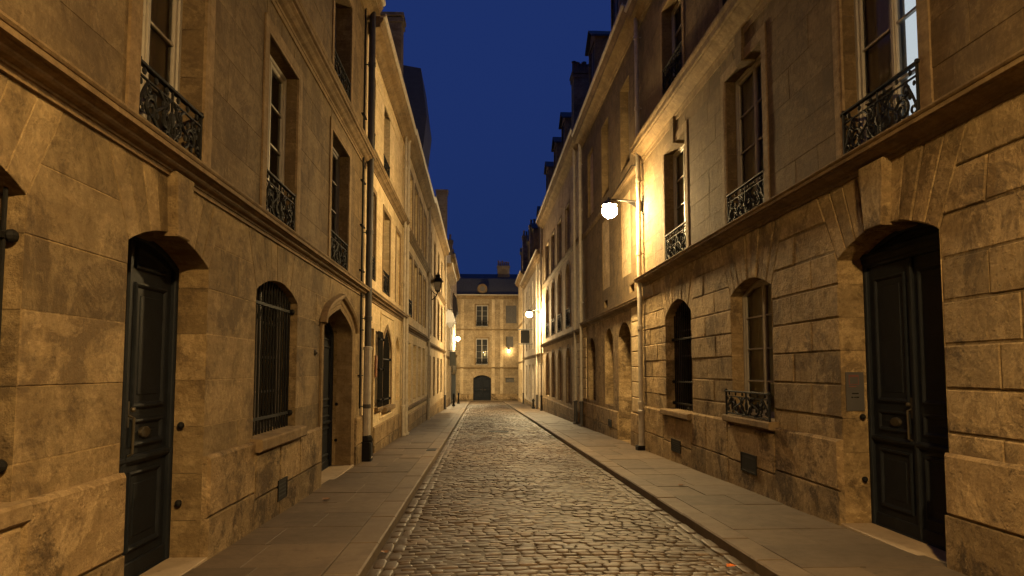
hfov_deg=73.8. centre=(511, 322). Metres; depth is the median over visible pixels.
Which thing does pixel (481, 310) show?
window
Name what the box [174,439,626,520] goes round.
ground
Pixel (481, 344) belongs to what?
window
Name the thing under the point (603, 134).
stone house
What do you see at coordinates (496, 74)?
sky
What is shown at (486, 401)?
pavement
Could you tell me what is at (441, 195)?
stone house
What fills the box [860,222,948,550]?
door
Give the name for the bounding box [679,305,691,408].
window
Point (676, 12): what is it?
window
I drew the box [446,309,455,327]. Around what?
wall canopy
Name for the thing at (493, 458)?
cobbled road
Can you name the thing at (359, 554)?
kerb
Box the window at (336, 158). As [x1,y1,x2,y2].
[331,147,339,260]
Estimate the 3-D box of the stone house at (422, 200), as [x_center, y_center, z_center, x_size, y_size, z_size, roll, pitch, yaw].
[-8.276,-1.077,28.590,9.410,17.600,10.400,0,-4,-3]
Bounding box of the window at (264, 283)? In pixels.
[254,283,280,431]
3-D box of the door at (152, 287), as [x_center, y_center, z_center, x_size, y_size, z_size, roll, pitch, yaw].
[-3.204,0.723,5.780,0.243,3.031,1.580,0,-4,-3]
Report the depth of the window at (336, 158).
13.56 m
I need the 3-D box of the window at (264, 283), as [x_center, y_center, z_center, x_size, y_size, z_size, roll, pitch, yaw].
[-3.355,0.446,8.908,0.137,2.060,1.890,0,-4,-3]
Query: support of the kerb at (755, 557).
on the ground
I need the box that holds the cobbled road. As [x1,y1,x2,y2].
[368,402,753,575]
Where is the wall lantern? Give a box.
[432,273,442,299]
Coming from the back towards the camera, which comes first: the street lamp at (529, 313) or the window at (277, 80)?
the street lamp at (529, 313)
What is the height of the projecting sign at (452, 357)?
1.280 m
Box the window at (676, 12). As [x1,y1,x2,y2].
[671,0,681,75]
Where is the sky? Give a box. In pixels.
[382,0,610,273]
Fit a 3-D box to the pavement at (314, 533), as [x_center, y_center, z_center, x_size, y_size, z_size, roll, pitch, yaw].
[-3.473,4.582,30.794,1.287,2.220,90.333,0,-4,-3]
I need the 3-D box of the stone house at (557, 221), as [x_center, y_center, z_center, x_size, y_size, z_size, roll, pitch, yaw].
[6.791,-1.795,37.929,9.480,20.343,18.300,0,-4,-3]
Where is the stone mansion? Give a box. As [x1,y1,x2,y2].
[456,261,517,400]
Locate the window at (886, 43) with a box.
[853,0,917,143]
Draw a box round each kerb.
[322,401,469,575]
[503,401,813,575]
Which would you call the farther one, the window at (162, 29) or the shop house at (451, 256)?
the shop house at (451, 256)
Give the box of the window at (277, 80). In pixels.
[266,55,286,217]
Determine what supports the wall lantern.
attached to the stone house at (416, 94)
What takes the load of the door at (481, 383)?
in the stone mansion
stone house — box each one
[0,0,385,575]
[362,11,416,452]
[403,65,449,417]
[408,129,435,431]
[435,189,456,407]
[515,230,528,402]
[536,61,588,423]
[571,0,643,445]
[624,0,1023,575]
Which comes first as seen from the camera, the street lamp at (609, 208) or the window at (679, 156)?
the window at (679, 156)
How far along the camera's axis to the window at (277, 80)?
9.66 m
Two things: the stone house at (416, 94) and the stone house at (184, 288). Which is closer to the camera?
the stone house at (184, 288)
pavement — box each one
[182,401,466,575]
[470,401,502,401]
[506,401,966,575]
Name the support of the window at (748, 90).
in the stone house at (832, 191)
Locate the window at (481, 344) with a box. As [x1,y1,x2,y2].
[476,339,487,364]
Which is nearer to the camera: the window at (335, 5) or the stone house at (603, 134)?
the window at (335, 5)
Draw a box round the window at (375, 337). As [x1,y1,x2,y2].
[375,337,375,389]
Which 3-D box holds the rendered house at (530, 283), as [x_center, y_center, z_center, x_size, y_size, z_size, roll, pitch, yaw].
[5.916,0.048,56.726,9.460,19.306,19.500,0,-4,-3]
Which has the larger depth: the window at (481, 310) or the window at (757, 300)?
the window at (481, 310)
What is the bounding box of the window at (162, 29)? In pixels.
[139,0,182,133]
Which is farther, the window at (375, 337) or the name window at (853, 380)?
the window at (375, 337)
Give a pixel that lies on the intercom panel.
(854, 388)
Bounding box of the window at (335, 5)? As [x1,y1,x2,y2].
[334,5,336,60]
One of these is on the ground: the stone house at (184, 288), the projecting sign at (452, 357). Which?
the stone house at (184, 288)
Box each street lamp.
[526,298,539,316]
[602,164,643,217]
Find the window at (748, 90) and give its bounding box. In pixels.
[735,54,763,216]
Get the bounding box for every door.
[119,236,184,575]
[296,315,337,470]
[473,375,490,399]
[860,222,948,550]
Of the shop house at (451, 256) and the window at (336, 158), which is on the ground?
the shop house at (451, 256)
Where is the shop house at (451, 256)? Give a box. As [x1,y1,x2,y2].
[447,234,459,404]
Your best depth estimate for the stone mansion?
80.04 m
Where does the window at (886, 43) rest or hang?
in the stone house at (832, 191)
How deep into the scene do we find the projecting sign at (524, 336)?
55.88 m
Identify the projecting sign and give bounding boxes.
[448,350,455,365]
[518,329,532,344]
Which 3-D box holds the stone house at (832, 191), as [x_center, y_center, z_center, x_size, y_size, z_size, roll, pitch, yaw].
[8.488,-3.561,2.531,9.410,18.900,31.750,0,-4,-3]
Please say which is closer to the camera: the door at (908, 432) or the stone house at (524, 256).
the door at (908, 432)
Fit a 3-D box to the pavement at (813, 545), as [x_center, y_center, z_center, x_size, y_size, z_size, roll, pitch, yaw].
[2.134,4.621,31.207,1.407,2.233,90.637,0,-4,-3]
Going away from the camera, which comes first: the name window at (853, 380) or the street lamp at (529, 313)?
the name window at (853, 380)
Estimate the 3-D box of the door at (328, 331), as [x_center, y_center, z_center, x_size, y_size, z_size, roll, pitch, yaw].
[-3.620,1.297,12.705,0.243,3.186,2.660,0,-4,-3]
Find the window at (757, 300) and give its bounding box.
[742,279,774,417]
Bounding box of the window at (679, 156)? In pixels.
[673,145,685,252]
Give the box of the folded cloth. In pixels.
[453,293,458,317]
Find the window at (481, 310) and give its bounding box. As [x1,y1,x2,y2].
[476,305,487,326]
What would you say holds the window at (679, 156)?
in the stone house at (832, 191)
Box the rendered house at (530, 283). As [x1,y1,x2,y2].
[520,206,542,408]
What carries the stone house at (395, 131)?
on the ground
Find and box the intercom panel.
[845,372,864,410]

